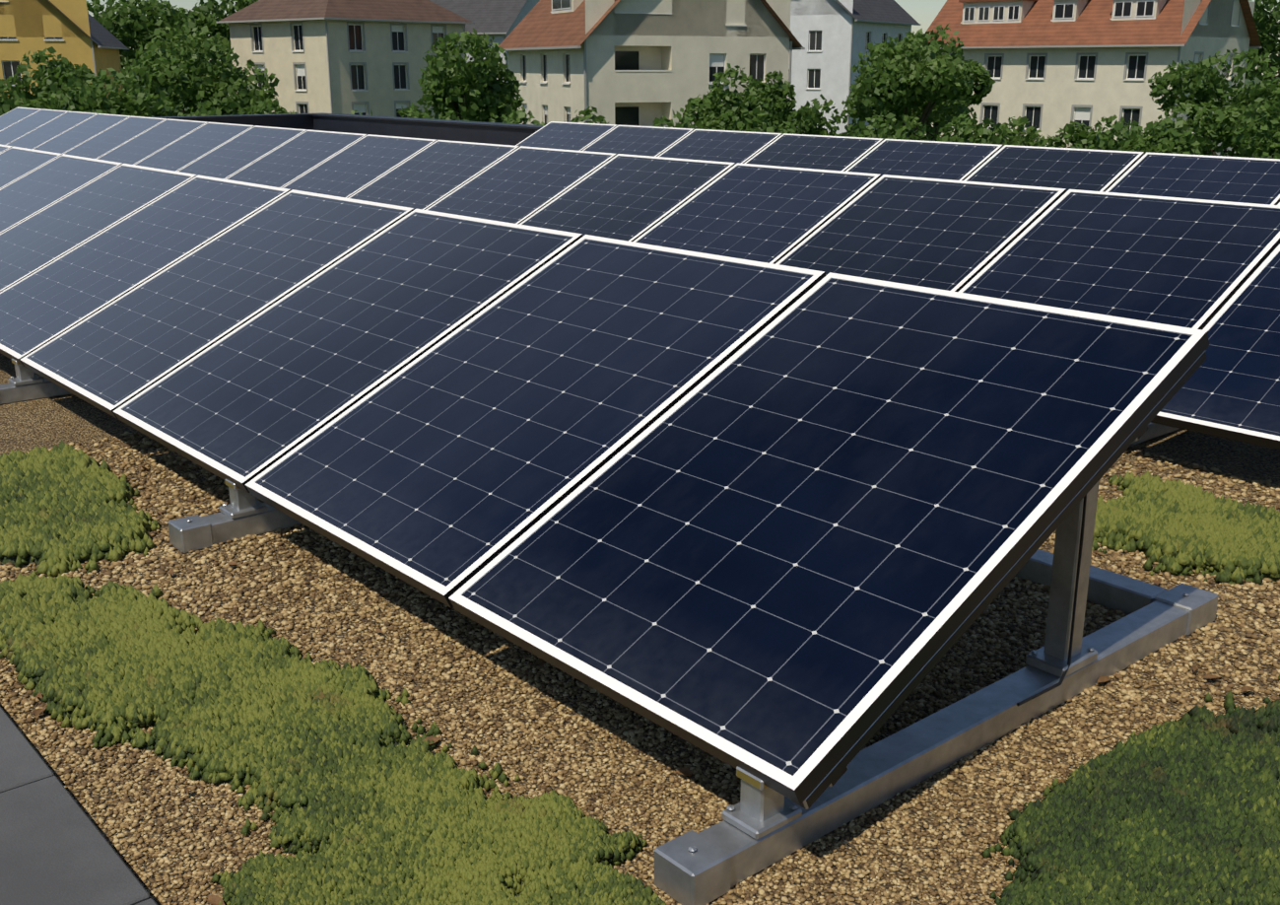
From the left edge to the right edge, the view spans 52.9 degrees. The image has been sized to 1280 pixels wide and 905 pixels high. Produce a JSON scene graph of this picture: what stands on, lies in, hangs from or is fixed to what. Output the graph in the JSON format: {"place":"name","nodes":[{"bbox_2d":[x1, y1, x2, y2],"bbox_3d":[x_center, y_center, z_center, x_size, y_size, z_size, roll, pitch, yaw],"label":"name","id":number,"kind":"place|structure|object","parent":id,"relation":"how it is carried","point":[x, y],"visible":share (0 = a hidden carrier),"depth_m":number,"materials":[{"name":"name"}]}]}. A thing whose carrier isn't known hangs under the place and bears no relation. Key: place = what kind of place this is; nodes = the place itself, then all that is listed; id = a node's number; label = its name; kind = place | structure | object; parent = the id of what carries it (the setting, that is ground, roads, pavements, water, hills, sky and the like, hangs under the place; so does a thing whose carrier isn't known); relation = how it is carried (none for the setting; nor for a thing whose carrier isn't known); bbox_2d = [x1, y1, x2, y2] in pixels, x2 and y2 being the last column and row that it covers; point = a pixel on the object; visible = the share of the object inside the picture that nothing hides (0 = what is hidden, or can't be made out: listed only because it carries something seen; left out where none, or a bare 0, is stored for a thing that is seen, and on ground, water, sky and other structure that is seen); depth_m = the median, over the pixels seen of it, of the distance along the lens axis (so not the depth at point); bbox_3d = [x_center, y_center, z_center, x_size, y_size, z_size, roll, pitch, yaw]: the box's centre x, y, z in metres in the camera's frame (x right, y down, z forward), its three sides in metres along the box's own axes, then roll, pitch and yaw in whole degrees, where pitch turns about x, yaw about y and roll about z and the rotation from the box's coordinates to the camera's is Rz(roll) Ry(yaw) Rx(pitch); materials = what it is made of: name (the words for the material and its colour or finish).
{"place":"outdoors","nodes":[
{"label":"outdoors","id":0,"kind":"place"},
{"bbox_2d":[156,112,544,145],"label":"roof parapet","id":1,"kind":"structure","parent":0,"point":[510,134],"depth_m":23.14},
{"bbox_2d":[0,352,1279,904],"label":"roof gravel","id":2,"kind":"structure","parent":0,"point":[45,422],"depth_m":3.46,"materials":[{"name":"brown gravel"}]},
{"bbox_2d":[86,0,1279,75],"label":"sky","id":3,"kind":"structure","parent":0,"point":[923,12],"materials":[{"name":"white"}]},
{"bbox_2d":[142,76,1278,157],"bbox_3d":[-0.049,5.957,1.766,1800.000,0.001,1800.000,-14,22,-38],"label":"terrain ground","id":4,"kind":"structure","parent":0,"point":[1256,80],"depth_m":431.04,"materials":[{"name":"green plant"}]},
{"bbox_2d":[0,78,42,116],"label":"bush","id":5,"kind":"object","parent":4,"relation":"on","point":[7,106],"visible":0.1,"depth_m":38.61,"materials":[{"name":"green plant"}]},
{"bbox_2d":[0,46,106,113],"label":"tree","id":6,"kind":"object","parent":4,"relation":"on","point":[51,77],"visible":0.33,"depth_m":49.47,"materials":[{"name":"green plant"}]},
{"bbox_2d":[0,0,129,102],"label":"yellow house","id":7,"kind":"structure","parent":4,"relation":"on","point":[74,32],"depth_m":83.47,"materials":[{"name":"paint"}]},
{"bbox_2d":[80,109,102,113],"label":"bush","id":8,"kind":"object","parent":4,"relation":"on","point":[98,111],"depth_m":35.05,"materials":[{"name":"green plant"}]},
{"bbox_2d":[46,67,180,117],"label":"tree","id":9,"kind":"object","parent":4,"relation":"on","point":[115,101],"visible":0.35,"depth_m":43.78,"materials":[{"name":"green plant"}]},
{"bbox_2d":[86,0,188,94],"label":"tree","id":10,"kind":"object","parent":4,"relation":"on","point":[129,24],"visible":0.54,"depth_m":107.42,"materials":[{"name":"green plant"}]},
{"bbox_2d":[122,20,279,117],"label":"tree","id":11,"kind":"object","parent":4,"relation":"on","point":[172,72],"visible":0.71,"depth_m":58.73,"materials":[{"name":"green plant"}]},
{"bbox_2d":[180,100,226,116],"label":"bush","id":12,"kind":"object","parent":4,"relation":"on","point":[202,110],"depth_m":36.82,"materials":[{"name":"green plant"}]},
{"bbox_2d":[158,0,258,67],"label":"tree","id":13,"kind":"object","parent":4,"relation":"on","point":[209,14],"visible":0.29,"depth_m":116.81,"materials":[{"name":"green plant"}]},
{"bbox_2d":[242,97,291,114],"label":"bush","id":14,"kind":"object","parent":4,"relation":"on","point":[271,106],"visible":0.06,"depth_m":42.48,"materials":[{"name":"green plant"}]},
{"bbox_2d":[215,0,474,120],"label":"house","id":15,"kind":"structure","parent":4,"relation":"on","point":[365,57],"depth_m":90.87,"materials":[{"name":"beige paint"}]},
{"bbox_2d":[350,109,412,118],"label":"bush","id":16,"kind":"object","parent":4,"relation":"on","point":[352,111],"depth_m":36.71,"materials":[{"name":"green plant"}]},
{"bbox_2d":[394,102,434,119],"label":"bush","id":17,"kind":"object","parent":4,"relation":"on","point":[415,112],"visible":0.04,"depth_m":40.52,"materials":[{"name":"green plant"}]},
{"bbox_2d":[439,110,470,121],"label":"bush","id":18,"kind":"object","parent":4,"relation":"on","point":[447,116],"depth_m":34.91,"materials":[{"name":"green plant"}]},
{"bbox_2d":[416,27,524,124],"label":"tree","id":19,"kind":"object","parent":4,"relation":"on","point":[475,90],"visible":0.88,"depth_m":58.29,"materials":[{"name":"green plant"}]},
{"bbox_2d":[429,0,539,114],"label":"house","id":20,"kind":"structure","parent":4,"relation":"on","point":[500,21],"depth_m":123.28,"materials":[{"name":"grey paint"}]},
{"bbox_2d":[500,106,545,125],"bbox_3d":[-3.539,-7.873,39.346,2.252,5.258,2.409,-3,17,-10],"label":"bush","id":21,"kind":"object","parent":4,"relation":"on","point":[517,116],"visible":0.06,"depth_m":38.56,"materials":[{"name":"green plant"}]},
{"bbox_2d":[564,105,609,124],"bbox_3d":[-1.415,-7.890,39.381,2.796,5.270,3.431,8,19,25],"label":"bush","id":22,"kind":"object","parent":4,"relation":"on","point":[586,113],"depth_m":38.61,"materials":[{"name":"green plant"}]},
{"bbox_2d":[498,0,805,128],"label":"house","id":23,"kind":"structure","parent":4,"relation":"on","point":[635,62],"depth_m":67.51,"materials":[{"name":"beige paint"}]},
{"bbox_2d":[652,108,691,128],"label":"bush","id":24,"kind":"object","parent":4,"relation":"on","point":[656,121],"visible":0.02,"depth_m":36.69,"materials":[{"name":"green plant"}]},
{"bbox_2d":[678,63,780,132],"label":"tree","id":25,"kind":"object","parent":4,"relation":"on","point":[713,112],"visible":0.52,"depth_m":49.51,"materials":[{"name":"green plant"}]},
{"bbox_2d":[733,106,797,134],"bbox_3d":[3.266,-7.316,37.414,2.213,5.303,2.507,-14,22,-38],"label":"bush","id":26,"kind":"object","parent":4,"relation":"on","point":[761,119],"visible":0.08,"depth_m":36.53,"materials":[{"name":"green plant"}]},
{"bbox_2d":[748,69,797,134],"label":"tree","id":27,"kind":"object","parent":4,"relation":"on","point":[778,91],"visible":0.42,"depth_m":66.81,"materials":[{"name":"green plant"}]},
{"bbox_2d":[786,94,850,136],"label":"bush","id":28,"kind":"object","parent":4,"relation":"on","point":[805,119],"visible":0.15,"depth_m":44.05,"materials":[{"name":"green plant"}]},
{"bbox_2d":[787,0,920,134],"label":"house","id":29,"kind":"structure","parent":4,"relation":"on","point":[834,37],"depth_m":105.82,"materials":[{"name":"white paint"}]},
{"bbox_2d":[850,109,928,140],"bbox_3d":[6.820,-7.257,37.331,2.436,5.238,2.607,-14,22,-38],"label":"bush","id":30,"kind":"object","parent":4,"relation":"on","point":[886,130],"visible":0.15,"depth_m":36.49,"materials":[{"name":"green plant"}]},
{"bbox_2d":[839,34,977,140],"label":"tree","id":31,"kind":"object","parent":4,"relation":"on","point":[901,73],"visible":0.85,"depth_m":56.30,"materials":[{"name":"green plant"}]},
{"bbox_2d":[896,22,996,137],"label":"tree","id":32,"kind":"object","parent":4,"relation":"on","point":[981,75],"visible":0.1,"depth_m":68.10,"materials":[{"name":"green plant"}]},
{"bbox_2d":[936,109,1010,145],"bbox_3d":[9.715,-7.697,38.931,2.715,5.160,2.938,8,18,24],"label":"bush","id":33,"kind":"object","parent":4,"relation":"on","point":[965,129],"visible":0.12,"depth_m":38.16,"materials":[{"name":"green plant"}]},
{"bbox_2d":[986,115,1046,146],"bbox_3d":[11.361,-7.695,39.202,2.924,5.000,2.838,3,17,11],"label":"bush","id":34,"kind":"object","parent":4,"relation":"on","point":[1018,137],"visible":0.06,"depth_m":38.30,"materials":[{"name":"green plant"}]},
{"bbox_2d":[1035,120,1116,150],"bbox_3d":[11.712,-6.563,35.410,2.450,5.014,2.091,-14,22,-38],"label":"bush","id":35,"kind":"object","parent":4,"relation":"on","point":[1082,137],"visible":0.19,"depth_m":34.70,"materials":[{"name":"green plant"}]},
{"bbox_2d":[920,0,1261,156],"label":"house","id":36,"kind":"structure","parent":4,"relation":"on","point":[1052,66],"depth_m":81.09,"materials":[{"name":"beige paint"}]},
{"bbox_2d":[1089,114,1144,150],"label":"bush","id":37,"kind":"object","parent":4,"relation":"on","point":[1117,129],"visible":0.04,"depth_m":40.52,"materials":[{"name":"green plant"}]},
{"bbox_2d":[1120,114,1204,155],"bbox_3d":[14.991,-7.157,37.255,2.455,5.089,2.320,-14,22,-38],"label":"bush","id":38,"kind":"object","parent":4,"relation":"on","point":[1175,139],"visible":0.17,"depth_m":36.45,"materials":[{"name":"green plant"}]},
{"bbox_2d":[1147,47,1279,157],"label":"tree","id":39,"kind":"object","parent":4,"relation":"on","point":[1209,128],"visible":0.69,"depth_m":51.11,"materials":[{"name":"green plant"}]},
{"bbox_2d":[1230,97,1279,159],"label":"tree","id":40,"kind":"object","parent":4,"relation":"on","point":[1268,147],"visible":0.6,"depth_m":38.99,"materials":[{"name":"green plant"}]},
{"bbox_2d":[1244,0,1279,134],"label":"tree","id":41,"kind":"object","parent":4,"relation":"on","point":[1265,25],"visible":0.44,"depth_m":117.00,"materials":[{"name":"green plant"}]},
{"bbox_3d":[-1.608,1.792,7.640,18.500,4.596,36.400,-14,22,-38],"label":"roof","id":42,"kind":"object","parent":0,"visible":0},
{"bbox_2d":[0,350,1218,904],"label":"mounting frame","id":43,"kind":"object","parent":42,"relation":"on","point":[761,826],"visible":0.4,"depth_m":3.22,"materials":[{"name":"metal"}]},
{"bbox_2d":[0,143,1209,804],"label":"solar panel row","id":44,"kind":"object","parent":43,"relation":"on","point":[778,528],"visible":1,"depth_m":3.84,"materials":[{"name":"blue glass"}]},
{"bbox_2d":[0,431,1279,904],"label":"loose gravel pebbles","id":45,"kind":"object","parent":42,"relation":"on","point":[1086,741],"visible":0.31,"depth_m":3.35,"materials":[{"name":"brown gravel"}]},
{"bbox_2d":[32,465,1254,904],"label":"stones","id":46,"kind":"object","parent":45,"relation":"on","point":[212,899],"visible":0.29,"depth_m":3.44,"materials":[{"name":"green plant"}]},
{"bbox_2d":[0,486,1279,901],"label":"plants","id":47,"kind":"object","parent":42,"relation":"on","point":[303,806],"visible":0.08,"depth_m":3.25,"materials":[{"name":"green plant"}]},
{"bbox_2d":[0,439,1279,904],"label":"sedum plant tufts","id":48,"kind":"object","parent":47,"relation":"on","point":[1184,808],"visible":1,"depth_m":3.03,"materials":[{"name":"green plant"}]},
{"bbox_2d":[1128,421,1179,447],"bbox_3d":[-3.174,-2.544,12.475,2.161,0.918,23.267,-14,22,-38],"label":"mounting frame","id":49,"kind":"object","parent":42,"relation":"on","point":[1154,430],"depth_m":5.79,"materials":[{"name":"metal"}]},
{"bbox_2d":[0,107,1279,450],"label":"solar panel row","id":50,"kind":"object","parent":49,"relation":"on","point":[1212,267],"visible":0.67,"depth_m":7.61,"materials":[{"name":"glass"},{"name":"silicon"},{"name":"aluminum"}]},
{"bbox_3d":[-1.418,1.019,2.179,1.200,0.020,12.000,-14,22,-38],"label":"paving bed","id":51,"kind":"object","parent":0,"visible":0},
{"bbox_2d":[0,706,157,904],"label":"paving slabs","id":52,"kind":"structure","parent":51,"relation":"on","point":[56,847],"depth_m":2.70,"materials":[{"name":"concrete"}]},
{"bbox_3d":[3.048,-1.889,10.297,2.161,0.918,14.223,-14,22,-38],"label":"panel mount rack","id":53,"kind":"object","parent":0,"visible":0},
{"bbox_2d":[515,121,1279,204],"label":"solar panel row","id":54,"kind":"object","parent":53,"relation":"on","point":[1256,180],"visible":0.42,"depth_m":11.07,"materials":[{"name":"glass"},{"name":"silicon"},{"name":"aluminum"}]}
]}

